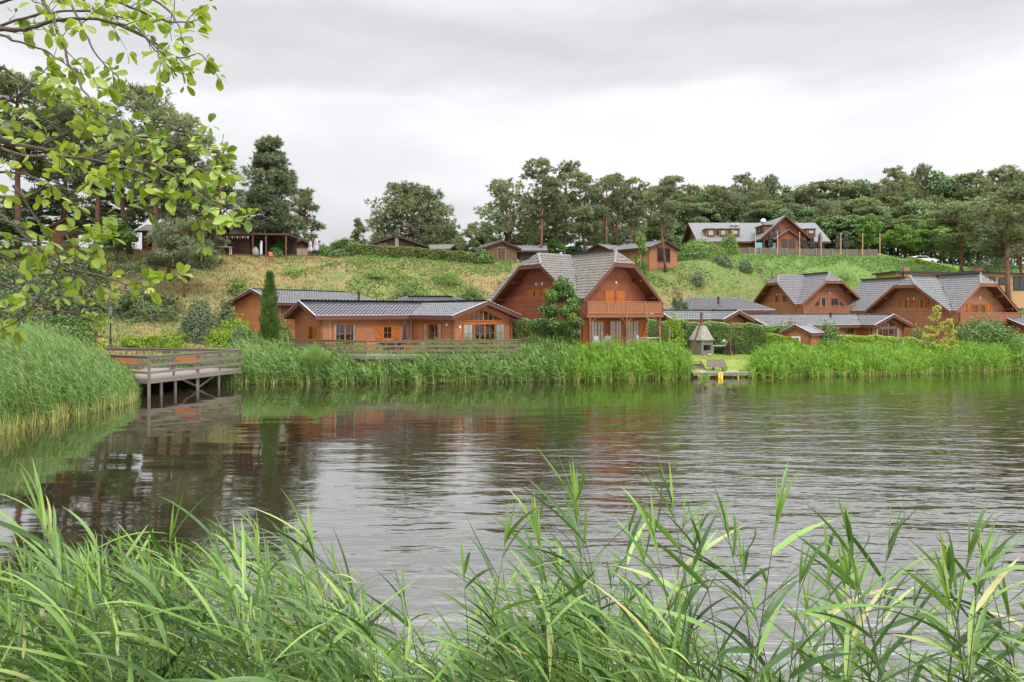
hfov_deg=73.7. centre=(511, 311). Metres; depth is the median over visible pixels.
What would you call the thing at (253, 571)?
reed
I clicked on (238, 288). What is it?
shrub
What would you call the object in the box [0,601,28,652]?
reed
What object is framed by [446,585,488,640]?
reed
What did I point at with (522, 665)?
reed
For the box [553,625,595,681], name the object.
reed
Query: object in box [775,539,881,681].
reed
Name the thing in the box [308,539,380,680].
reed
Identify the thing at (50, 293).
shrub
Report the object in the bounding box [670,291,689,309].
round tree
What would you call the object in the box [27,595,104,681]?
reed
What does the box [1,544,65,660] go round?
reed
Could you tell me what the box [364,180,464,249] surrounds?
broadleaf tree
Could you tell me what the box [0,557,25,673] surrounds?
reed
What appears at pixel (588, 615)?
reed
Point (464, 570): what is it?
reed
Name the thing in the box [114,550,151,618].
reed
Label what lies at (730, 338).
lawn pole
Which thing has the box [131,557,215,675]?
reed
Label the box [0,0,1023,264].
sky
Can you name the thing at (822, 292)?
log house
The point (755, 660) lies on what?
reed
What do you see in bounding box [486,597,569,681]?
reed
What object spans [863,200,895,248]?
broadleaf tree
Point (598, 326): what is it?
french door
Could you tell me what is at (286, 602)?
reed
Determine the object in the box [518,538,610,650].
reed
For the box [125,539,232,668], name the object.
reed
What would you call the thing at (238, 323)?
shrub
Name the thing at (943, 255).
young tree
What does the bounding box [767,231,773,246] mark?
closed parasol
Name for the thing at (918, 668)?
reed
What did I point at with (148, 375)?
lake jetty
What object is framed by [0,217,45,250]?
broadleaf tree
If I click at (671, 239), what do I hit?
broadleaf tree
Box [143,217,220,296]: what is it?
pine tree
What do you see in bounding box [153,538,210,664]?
reed
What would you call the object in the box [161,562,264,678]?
reed
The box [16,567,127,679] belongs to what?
reed
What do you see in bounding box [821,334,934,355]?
hedge
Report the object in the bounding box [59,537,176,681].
reed
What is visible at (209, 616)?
reed
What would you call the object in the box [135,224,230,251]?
log cabin
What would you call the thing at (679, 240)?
broadleaf tree
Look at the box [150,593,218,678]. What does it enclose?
reed
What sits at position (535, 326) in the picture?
hedge
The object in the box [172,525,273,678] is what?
reed
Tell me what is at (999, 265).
shrub
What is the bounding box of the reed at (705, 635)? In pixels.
[676,576,727,677]
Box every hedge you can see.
[120,333,191,353]
[348,243,477,261]
[512,317,576,348]
[647,318,789,354]
[677,251,705,260]
[766,332,830,355]
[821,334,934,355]
[904,256,964,271]
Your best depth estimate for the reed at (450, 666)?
2.88 m
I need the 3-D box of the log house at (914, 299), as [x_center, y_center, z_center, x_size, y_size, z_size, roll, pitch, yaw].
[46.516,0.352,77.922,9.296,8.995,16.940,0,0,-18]
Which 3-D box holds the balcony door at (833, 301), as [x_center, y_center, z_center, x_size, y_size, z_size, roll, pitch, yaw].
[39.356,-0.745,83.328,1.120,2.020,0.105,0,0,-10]
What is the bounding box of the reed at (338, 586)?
[301,555,360,666]
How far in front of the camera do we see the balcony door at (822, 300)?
83.07 m
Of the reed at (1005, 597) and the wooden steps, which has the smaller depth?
the reed at (1005, 597)
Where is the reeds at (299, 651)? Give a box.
[0,495,1023,681]
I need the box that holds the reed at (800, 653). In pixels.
[743,585,854,681]
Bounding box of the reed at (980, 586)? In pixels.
[935,561,1023,681]
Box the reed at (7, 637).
[0,581,30,681]
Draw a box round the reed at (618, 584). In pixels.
[600,547,663,676]
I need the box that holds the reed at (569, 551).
[510,478,626,681]
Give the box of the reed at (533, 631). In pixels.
[507,614,541,658]
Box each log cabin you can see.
[47,217,82,247]
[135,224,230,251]
[223,228,298,258]
[296,239,313,255]
[368,234,428,256]
[427,244,458,254]
[468,240,521,261]
[516,245,547,260]
[586,244,618,251]
[609,240,681,271]
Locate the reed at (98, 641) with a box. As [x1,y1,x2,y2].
[13,563,111,681]
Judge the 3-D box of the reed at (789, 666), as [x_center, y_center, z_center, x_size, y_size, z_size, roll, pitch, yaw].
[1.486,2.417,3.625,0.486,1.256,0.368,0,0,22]
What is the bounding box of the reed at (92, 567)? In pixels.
[0,546,130,681]
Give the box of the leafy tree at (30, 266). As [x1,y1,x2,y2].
[0,0,258,352]
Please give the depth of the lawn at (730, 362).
52.45 m
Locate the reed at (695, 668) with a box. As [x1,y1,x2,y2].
[679,644,716,680]
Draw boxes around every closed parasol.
[308,241,312,255]
[313,238,318,250]
[402,320,406,353]
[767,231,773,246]
[802,238,807,249]
[809,235,814,248]
[817,233,822,247]
[835,235,839,248]
[843,234,848,248]
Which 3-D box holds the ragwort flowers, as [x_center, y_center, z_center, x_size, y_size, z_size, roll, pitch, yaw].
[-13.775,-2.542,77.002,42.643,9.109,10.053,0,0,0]
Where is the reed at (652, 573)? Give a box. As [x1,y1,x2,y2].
[594,463,684,681]
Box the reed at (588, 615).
[527,579,617,679]
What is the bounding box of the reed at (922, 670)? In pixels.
[897,653,926,681]
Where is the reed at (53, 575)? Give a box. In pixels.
[30,548,79,660]
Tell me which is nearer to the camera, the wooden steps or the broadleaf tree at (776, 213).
the wooden steps
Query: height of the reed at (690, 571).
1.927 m
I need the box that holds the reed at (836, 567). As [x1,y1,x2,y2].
[786,492,939,681]
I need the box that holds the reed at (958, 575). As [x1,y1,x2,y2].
[894,540,987,681]
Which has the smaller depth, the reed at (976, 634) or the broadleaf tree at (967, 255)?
the reed at (976, 634)
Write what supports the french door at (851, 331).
in the log bungalow at (882, 324)
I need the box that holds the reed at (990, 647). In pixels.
[947,605,1013,681]
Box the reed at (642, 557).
[590,496,672,681]
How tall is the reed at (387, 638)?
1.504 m
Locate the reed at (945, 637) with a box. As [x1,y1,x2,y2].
[879,559,1018,680]
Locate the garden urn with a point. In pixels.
(255, 250)
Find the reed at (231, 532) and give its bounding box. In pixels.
[202,507,276,662]
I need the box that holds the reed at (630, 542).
[616,495,661,679]
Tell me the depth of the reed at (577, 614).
3.67 m
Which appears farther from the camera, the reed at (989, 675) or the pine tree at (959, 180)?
the pine tree at (959, 180)
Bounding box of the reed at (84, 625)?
[12,580,106,670]
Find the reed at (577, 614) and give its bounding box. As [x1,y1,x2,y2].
[547,569,604,660]
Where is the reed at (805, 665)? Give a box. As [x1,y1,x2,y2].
[753,533,894,681]
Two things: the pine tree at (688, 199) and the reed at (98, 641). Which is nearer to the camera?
the reed at (98, 641)
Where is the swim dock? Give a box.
[692,370,749,377]
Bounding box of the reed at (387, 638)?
[345,596,436,681]
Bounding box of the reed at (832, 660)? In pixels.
[812,641,865,680]
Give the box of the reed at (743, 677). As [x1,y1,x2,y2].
[656,487,780,681]
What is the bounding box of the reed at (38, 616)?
[0,562,108,676]
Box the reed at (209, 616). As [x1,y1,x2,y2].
[177,572,264,677]
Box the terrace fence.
[731,247,877,255]
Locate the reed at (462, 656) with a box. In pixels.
[439,639,482,680]
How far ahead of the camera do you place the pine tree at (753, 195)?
159.92 m
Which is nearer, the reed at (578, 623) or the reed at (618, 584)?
the reed at (578, 623)
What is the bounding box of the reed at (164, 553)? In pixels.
[149,495,267,679]
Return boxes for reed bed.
[0,314,141,434]
[141,330,581,384]
[557,334,695,381]
[687,359,756,378]
[744,335,1023,377]
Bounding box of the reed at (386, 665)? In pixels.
[369,627,427,681]
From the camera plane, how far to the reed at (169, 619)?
2.93 m
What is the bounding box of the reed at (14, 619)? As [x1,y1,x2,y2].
[0,559,84,681]
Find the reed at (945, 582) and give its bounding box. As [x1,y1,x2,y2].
[861,548,972,681]
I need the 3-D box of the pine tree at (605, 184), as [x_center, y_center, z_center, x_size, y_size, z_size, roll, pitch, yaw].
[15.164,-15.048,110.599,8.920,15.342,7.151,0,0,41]
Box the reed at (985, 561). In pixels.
[905,532,1014,678]
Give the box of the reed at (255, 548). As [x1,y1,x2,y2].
[228,515,316,676]
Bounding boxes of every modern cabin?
[872,267,973,277]
[963,268,1023,308]
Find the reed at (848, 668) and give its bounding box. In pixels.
[844,553,924,681]
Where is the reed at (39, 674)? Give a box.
[1,658,50,681]
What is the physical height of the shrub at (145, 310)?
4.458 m
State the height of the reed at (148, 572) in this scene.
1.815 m
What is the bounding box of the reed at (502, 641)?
[470,607,524,680]
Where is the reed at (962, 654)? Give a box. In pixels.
[909,623,996,677]
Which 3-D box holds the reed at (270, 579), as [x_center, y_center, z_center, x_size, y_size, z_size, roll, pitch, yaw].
[-1.303,2.100,3.639,0.634,1.818,0.396,0,0,7]
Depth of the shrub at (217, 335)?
54.55 m
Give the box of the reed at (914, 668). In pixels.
[901,651,915,675]
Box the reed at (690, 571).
[640,500,777,681]
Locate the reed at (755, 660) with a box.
[739,643,761,676]
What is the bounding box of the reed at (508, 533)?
[438,496,576,681]
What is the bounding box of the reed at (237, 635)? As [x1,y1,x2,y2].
[190,577,250,674]
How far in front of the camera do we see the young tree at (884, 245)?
134.61 m
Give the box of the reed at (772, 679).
[718,647,774,681]
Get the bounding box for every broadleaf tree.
[0,192,84,245]
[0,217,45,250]
[66,203,141,242]
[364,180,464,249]
[452,232,466,250]
[467,221,498,250]
[511,220,546,259]
[566,222,600,253]
[586,224,623,247]
[620,219,653,243]
[652,215,679,244]
[663,200,692,253]
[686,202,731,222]
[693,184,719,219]
[728,205,760,222]
[752,204,796,222]
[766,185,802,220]
[790,205,826,225]
[815,214,857,248]
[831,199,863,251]
[833,215,877,248]
[842,178,874,202]
[853,214,897,248]
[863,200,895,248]
[896,198,940,255]
[899,222,935,255]
[920,170,963,262]
[925,219,956,262]
[934,198,973,262]
[956,223,991,266]
[964,197,998,263]
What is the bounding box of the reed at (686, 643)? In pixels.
[681,508,731,678]
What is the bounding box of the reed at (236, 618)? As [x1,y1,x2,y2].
[199,561,264,676]
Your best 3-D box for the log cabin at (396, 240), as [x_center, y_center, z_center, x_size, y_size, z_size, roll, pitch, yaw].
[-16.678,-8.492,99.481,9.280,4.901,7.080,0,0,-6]
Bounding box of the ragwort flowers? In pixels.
[215,253,472,297]
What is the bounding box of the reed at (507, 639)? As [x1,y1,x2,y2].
[458,614,526,681]
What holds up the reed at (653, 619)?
on the bank
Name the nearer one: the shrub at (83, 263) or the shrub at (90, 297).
the shrub at (90, 297)
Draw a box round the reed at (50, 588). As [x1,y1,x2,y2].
[9,561,105,681]
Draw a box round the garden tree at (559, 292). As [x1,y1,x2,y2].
[537,275,583,350]
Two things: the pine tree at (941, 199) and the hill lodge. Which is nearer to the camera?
the hill lodge
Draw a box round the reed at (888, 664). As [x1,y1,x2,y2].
[864,647,895,681]
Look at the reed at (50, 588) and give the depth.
2.84 m
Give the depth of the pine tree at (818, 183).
164.97 m
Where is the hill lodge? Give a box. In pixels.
[680,215,830,254]
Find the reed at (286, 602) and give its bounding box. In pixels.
[248,565,317,680]
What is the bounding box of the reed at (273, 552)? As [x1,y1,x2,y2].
[241,522,322,629]
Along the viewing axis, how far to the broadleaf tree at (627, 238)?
130.46 m
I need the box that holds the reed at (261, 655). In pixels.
[179,514,337,681]
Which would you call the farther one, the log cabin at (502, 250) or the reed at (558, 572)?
the log cabin at (502, 250)
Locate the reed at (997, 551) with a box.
[935,523,1023,681]
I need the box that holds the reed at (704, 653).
[664,619,728,679]
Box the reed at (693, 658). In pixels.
[658,637,704,680]
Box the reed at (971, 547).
[936,498,1023,681]
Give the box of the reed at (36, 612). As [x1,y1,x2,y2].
[0,539,63,680]
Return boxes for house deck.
[284,337,533,375]
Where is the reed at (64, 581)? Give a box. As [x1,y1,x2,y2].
[27,541,75,673]
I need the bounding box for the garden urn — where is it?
[252,247,258,256]
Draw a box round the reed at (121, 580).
[90,541,174,681]
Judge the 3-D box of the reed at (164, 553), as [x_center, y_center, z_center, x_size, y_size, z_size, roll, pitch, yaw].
[-1.318,1.749,2.959,0.509,1.963,0.390,0,0,-15]
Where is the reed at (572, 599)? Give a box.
[530,562,601,676]
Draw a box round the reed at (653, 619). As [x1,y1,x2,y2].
[625,595,671,665]
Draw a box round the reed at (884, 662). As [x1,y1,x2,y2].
[870,563,918,680]
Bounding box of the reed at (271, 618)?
[208,560,282,681]
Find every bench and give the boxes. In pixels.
[112,354,139,368]
[169,355,201,369]
[706,359,727,370]
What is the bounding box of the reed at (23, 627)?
[0,590,76,679]
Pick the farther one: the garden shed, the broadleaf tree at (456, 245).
the broadleaf tree at (456, 245)
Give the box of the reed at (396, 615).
[358,558,459,680]
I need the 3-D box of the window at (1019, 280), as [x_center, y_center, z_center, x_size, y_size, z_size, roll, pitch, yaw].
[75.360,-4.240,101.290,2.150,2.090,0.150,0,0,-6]
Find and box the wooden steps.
[691,360,705,368]
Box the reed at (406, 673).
[393,642,423,681]
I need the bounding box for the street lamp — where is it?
[107,304,113,347]
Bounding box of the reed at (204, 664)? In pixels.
[113,564,206,678]
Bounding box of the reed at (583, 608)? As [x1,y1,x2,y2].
[512,448,638,681]
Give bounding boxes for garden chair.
[593,336,602,344]
[602,336,610,343]
[721,345,729,354]
[729,345,734,355]
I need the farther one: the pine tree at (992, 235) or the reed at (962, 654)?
the pine tree at (992, 235)
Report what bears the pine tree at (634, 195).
on the ground at (692, 293)
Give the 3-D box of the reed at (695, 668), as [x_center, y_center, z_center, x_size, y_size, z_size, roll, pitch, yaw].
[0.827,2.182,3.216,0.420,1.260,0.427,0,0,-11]
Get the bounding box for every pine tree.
[0,63,87,248]
[0,72,51,161]
[10,99,93,220]
[43,96,129,254]
[76,158,159,254]
[93,78,216,278]
[134,137,207,280]
[141,122,217,280]
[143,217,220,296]
[158,171,213,263]
[192,216,230,262]
[193,153,250,247]
[231,135,308,251]
[291,187,326,243]
[350,217,368,243]
[442,221,465,250]
[457,223,483,251]
[465,177,550,245]
[518,157,569,247]
[526,197,578,252]
[538,159,593,253]
[560,172,608,251]
[579,172,632,243]
[586,191,647,246]
[614,176,650,242]
[627,186,676,241]
[636,174,684,272]
[652,190,688,235]
[670,183,707,223]
[670,192,712,242]
[697,184,753,222]
[705,196,740,222]
[729,172,767,209]
[734,200,788,222]
[748,173,782,205]
[762,193,811,220]
[786,183,833,220]
[804,198,846,248]
[806,179,849,206]
[816,177,862,251]
[832,197,884,251]
[859,182,899,252]
[870,191,920,254]
[876,165,916,255]
[880,214,926,257]
[896,162,937,255]
[910,195,946,257]
[920,200,998,271]
[931,173,992,263]
[952,169,1003,264]
[958,182,1023,299]
[967,164,1023,262]
[972,213,1019,268]
[986,212,1023,272]
[988,197,1015,261]
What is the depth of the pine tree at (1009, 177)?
161.73 m
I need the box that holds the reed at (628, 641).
[602,592,676,668]
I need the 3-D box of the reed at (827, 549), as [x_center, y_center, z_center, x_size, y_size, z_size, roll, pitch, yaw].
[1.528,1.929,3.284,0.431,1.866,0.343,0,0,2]
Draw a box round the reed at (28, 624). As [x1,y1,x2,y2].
[0,602,54,679]
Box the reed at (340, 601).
[297,565,365,680]
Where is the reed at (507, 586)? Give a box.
[452,562,536,677]
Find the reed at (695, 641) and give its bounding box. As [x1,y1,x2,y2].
[657,622,716,679]
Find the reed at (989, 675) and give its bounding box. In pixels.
[963,660,1003,681]
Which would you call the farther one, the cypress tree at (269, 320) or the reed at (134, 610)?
the cypress tree at (269, 320)
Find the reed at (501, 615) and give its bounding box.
[484,599,525,670]
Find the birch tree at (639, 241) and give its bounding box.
[630,231,647,275]
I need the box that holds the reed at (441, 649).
[377,601,451,681]
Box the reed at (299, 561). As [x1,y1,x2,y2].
[246,515,368,680]
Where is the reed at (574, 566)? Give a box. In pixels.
[513,460,633,681]
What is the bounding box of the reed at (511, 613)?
[459,578,530,680]
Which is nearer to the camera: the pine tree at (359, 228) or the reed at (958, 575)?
the reed at (958, 575)
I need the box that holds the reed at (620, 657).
[599,636,634,681]
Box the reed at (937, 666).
[924,647,946,681]
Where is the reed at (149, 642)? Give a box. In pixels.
[112,613,161,679]
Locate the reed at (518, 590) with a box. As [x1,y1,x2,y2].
[479,562,572,676]
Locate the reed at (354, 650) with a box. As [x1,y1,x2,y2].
[307,600,382,681]
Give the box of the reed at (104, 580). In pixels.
[63,532,153,680]
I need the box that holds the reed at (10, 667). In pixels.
[0,646,50,674]
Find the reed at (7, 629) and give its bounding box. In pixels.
[0,587,45,681]
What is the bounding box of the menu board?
[756,243,761,250]
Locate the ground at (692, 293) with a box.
[0,246,1023,427]
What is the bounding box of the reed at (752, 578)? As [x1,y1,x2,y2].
[699,540,783,680]
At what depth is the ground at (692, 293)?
81.59 m
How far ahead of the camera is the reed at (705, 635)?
3.75 m
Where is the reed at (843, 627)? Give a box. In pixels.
[787,516,921,681]
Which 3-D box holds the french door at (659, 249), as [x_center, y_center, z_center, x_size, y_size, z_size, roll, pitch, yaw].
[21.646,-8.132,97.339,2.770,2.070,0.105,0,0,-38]
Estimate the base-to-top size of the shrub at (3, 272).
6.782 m
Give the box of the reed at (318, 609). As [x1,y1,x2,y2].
[278,576,353,676]
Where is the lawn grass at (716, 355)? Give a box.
[691,353,751,370]
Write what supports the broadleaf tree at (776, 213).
on the ground at (692, 293)
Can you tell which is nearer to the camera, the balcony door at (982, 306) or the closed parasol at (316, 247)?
the balcony door at (982, 306)
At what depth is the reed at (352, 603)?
2.86 m
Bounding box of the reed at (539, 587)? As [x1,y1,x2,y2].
[497,544,612,674]
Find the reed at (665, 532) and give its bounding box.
[615,452,746,681]
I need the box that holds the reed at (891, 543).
[840,500,960,681]
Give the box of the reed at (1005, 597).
[956,576,1023,681]
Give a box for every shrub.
[0,253,56,297]
[0,264,107,339]
[0,286,40,331]
[34,313,99,344]
[39,244,123,292]
[45,284,107,319]
[93,337,116,348]
[97,281,189,324]
[105,256,160,282]
[177,292,220,343]
[192,258,218,269]
[202,326,233,345]
[214,283,236,327]
[218,313,251,337]
[224,271,249,294]
[228,323,251,347]
[232,325,258,353]
[267,244,283,256]
[277,267,304,276]
[279,315,294,345]
[281,332,292,346]
[291,278,314,289]
[313,244,331,255]
[325,247,348,257]
[357,267,392,277]
[389,275,430,299]
[428,265,465,283]
[455,276,485,299]
[469,246,495,262]
[661,308,686,343]
[675,236,727,256]
[688,269,712,284]
[710,251,735,268]
[718,230,740,254]
[738,258,753,271]
[830,270,856,280]
[910,322,928,344]
[952,313,1023,351]
[960,254,994,271]
[980,250,1017,272]
[1002,330,1023,365]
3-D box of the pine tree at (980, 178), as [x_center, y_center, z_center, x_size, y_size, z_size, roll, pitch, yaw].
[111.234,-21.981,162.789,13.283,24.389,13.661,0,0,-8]
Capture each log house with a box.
[487,249,669,352]
[751,272,860,313]
[841,272,1021,343]
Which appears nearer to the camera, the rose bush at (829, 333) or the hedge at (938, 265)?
the rose bush at (829, 333)
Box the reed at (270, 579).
[205,535,333,679]
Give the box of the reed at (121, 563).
[40,525,171,670]
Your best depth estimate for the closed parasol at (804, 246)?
120.28 m
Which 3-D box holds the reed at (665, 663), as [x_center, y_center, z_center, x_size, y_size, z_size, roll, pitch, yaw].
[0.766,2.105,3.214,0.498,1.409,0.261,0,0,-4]
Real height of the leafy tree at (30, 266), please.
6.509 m
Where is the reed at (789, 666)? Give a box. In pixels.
[774,643,799,681]
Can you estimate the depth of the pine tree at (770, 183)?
170.77 m
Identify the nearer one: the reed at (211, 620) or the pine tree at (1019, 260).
the reed at (211, 620)
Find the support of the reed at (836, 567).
on the bank
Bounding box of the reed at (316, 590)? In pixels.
[251,507,375,681]
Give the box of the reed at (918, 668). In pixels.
[894,574,957,681]
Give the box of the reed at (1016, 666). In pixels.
[965,645,1017,680]
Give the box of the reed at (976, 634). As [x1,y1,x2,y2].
[925,516,1023,681]
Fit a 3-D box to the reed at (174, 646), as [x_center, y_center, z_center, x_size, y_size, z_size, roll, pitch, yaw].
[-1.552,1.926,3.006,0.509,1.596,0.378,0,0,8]
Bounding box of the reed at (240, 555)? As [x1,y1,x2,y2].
[230,528,285,670]
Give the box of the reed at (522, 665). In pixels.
[433,561,525,681]
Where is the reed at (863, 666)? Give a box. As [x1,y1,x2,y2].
[835,656,871,681]
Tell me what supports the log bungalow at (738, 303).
on the ground at (692, 293)
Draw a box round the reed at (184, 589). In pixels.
[107,564,238,679]
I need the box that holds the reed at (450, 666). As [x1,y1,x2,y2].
[402,619,454,681]
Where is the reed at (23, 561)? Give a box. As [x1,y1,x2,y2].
[2,533,76,631]
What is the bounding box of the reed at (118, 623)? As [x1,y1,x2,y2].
[26,541,138,681]
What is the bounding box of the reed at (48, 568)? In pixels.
[26,531,117,681]
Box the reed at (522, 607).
[493,575,535,652]
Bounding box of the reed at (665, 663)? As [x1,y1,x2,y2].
[631,618,683,680]
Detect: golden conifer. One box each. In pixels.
[920,305,954,356]
[942,318,959,355]
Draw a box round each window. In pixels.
[147,237,160,247]
[271,240,289,254]
[297,248,308,255]
[305,325,315,338]
[376,325,398,339]
[463,309,501,320]
[527,290,540,296]
[708,230,713,235]
[720,230,725,235]
[773,227,779,235]
[791,336,800,344]
[808,230,813,235]
[877,320,898,327]
[899,299,912,307]
[914,299,928,307]
[999,278,1004,284]
[1013,276,1023,289]
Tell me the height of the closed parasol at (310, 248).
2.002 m
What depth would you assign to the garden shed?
54.78 m
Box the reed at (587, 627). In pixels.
[550,569,632,681]
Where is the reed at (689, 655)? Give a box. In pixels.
[646,642,693,676]
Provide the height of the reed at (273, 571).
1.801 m
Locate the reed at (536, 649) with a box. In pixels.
[483,471,563,681]
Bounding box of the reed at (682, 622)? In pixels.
[639,568,735,680]
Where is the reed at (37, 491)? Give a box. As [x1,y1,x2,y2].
[0,459,78,680]
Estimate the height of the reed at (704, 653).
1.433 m
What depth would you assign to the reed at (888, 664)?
3.92 m
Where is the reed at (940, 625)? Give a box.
[878,530,993,681]
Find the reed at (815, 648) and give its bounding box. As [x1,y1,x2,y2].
[771,573,878,681]
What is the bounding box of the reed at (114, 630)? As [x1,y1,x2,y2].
[47,549,151,681]
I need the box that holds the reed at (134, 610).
[106,529,208,668]
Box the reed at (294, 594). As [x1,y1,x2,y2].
[271,561,354,674]
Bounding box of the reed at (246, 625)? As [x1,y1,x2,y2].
[200,590,291,678]
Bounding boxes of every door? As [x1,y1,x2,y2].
[60,231,71,244]
[333,323,356,348]
[423,322,441,347]
[462,322,505,348]
[497,247,505,260]
[591,320,604,347]
[609,320,622,345]
[628,320,639,343]
[657,247,669,262]
[782,239,786,247]
[789,239,794,247]
[819,297,827,312]
[830,298,838,311]
[845,328,854,339]
[875,327,900,342]
[973,304,978,311]
[980,304,985,321]
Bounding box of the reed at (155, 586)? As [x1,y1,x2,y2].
[75,532,215,678]
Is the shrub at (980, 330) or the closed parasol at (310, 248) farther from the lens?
the closed parasol at (310, 248)
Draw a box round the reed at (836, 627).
[778,546,898,681]
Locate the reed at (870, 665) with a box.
[836,652,877,681]
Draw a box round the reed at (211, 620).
[144,531,283,679]
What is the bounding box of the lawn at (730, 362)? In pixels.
[691,353,794,375]
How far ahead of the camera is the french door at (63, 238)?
80.29 m
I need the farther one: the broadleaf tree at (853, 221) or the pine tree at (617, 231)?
the broadleaf tree at (853, 221)
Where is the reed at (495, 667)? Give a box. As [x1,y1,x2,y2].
[449,566,521,681]
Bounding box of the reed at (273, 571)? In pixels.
[247,552,302,659]
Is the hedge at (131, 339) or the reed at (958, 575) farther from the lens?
the hedge at (131, 339)
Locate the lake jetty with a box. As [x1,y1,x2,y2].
[95,348,242,396]
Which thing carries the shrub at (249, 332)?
on the ground at (692, 293)
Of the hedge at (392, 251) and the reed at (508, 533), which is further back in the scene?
the hedge at (392, 251)
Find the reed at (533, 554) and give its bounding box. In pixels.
[475,495,584,681]
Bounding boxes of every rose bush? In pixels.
[780,318,798,326]
[816,319,847,349]
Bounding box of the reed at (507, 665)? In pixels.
[451,601,513,681]
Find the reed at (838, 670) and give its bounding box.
[802,548,902,681]
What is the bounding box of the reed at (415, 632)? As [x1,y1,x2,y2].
[388,620,433,681]
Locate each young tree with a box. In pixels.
[99,219,139,264]
[272,240,287,252]
[328,237,359,252]
[545,237,566,253]
[852,213,884,248]
[873,233,896,253]
[880,223,921,257]
[908,218,956,257]
[935,241,970,266]
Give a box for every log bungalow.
[228,288,374,336]
[284,299,521,352]
[394,295,464,300]
[647,309,754,351]
[663,297,775,313]
[746,312,912,347]
[999,314,1023,341]
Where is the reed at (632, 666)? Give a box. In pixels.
[587,565,689,681]
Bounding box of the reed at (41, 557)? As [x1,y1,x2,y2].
[0,478,123,681]
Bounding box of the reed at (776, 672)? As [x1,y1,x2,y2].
[768,659,794,681]
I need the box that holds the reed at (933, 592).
[891,529,1023,681]
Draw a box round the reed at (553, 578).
[527,550,595,680]
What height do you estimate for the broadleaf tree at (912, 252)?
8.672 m
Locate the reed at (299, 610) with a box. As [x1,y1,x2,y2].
[251,485,355,676]
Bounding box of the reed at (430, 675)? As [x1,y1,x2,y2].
[410,655,442,681]
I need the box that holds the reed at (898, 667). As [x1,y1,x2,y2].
[859,655,906,681]
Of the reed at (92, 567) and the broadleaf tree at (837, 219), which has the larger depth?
the broadleaf tree at (837, 219)
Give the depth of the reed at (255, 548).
4.17 m
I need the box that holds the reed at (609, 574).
[590,540,640,671]
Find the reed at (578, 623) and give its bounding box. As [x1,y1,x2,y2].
[533,545,635,681]
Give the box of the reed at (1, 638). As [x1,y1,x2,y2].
[0,618,55,680]
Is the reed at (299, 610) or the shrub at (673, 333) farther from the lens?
the shrub at (673, 333)
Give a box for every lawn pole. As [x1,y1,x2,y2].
[689,324,700,356]
[730,323,731,354]
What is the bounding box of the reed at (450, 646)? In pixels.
[430,621,465,679]
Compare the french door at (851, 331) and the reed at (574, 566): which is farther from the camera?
the french door at (851, 331)
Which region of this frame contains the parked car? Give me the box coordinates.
[907,256,936,262]
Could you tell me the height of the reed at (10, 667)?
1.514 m
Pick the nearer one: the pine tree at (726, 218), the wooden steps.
the wooden steps
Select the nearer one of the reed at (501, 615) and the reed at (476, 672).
the reed at (476, 672)
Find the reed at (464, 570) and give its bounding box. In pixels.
[414,536,498,681]
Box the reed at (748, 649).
[677,514,798,681]
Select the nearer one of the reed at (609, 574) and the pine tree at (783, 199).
the reed at (609, 574)
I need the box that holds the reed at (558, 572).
[530,544,612,673]
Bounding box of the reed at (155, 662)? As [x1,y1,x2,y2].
[101,555,185,679]
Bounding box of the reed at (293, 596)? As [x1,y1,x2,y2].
[274,566,318,669]
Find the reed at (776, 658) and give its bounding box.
[753,462,835,681]
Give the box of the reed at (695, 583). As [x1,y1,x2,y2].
[642,483,759,681]
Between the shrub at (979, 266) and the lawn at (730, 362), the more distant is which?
the shrub at (979, 266)
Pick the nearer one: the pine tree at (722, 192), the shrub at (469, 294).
the shrub at (469, 294)
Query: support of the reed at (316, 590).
on the bank
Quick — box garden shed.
[779,324,823,346]
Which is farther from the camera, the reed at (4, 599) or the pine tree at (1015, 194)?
the pine tree at (1015, 194)
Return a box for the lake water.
[0,369,1023,681]
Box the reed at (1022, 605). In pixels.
[1005,592,1023,666]
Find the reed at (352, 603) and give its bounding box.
[318,586,399,681]
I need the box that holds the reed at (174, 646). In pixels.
[111,576,202,674]
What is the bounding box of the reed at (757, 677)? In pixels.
[747,668,766,681]
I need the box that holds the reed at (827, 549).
[775,515,870,679]
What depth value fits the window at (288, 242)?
91.30 m
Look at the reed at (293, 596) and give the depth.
4.16 m
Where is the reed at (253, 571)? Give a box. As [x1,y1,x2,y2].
[218,528,295,680]
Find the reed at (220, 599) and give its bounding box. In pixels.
[150,527,275,676]
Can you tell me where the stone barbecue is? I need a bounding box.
[688,312,714,354]
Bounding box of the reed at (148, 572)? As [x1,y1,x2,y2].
[105,530,197,679]
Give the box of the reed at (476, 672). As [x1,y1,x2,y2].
[439,584,539,681]
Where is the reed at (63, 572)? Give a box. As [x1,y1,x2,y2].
[12,514,87,662]
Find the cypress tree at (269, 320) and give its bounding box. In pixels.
[256,269,282,346]
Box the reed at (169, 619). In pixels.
[94,533,200,678]
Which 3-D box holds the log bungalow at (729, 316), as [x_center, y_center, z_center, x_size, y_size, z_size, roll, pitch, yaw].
[17.108,2.169,62.136,8.170,4.862,5.240,0,0,-25]
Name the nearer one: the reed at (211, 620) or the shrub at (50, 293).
the reed at (211, 620)
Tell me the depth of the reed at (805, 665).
2.66 m
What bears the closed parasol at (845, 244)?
on the ground at (692, 293)
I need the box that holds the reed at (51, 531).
[44,494,93,681]
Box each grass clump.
[299,342,331,382]
[511,346,533,366]
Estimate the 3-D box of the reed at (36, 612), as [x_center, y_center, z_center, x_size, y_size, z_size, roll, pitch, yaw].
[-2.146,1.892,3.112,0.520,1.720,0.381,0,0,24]
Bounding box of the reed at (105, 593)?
[51,566,196,679]
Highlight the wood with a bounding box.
[656,171,1023,264]
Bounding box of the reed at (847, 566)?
[799,506,888,681]

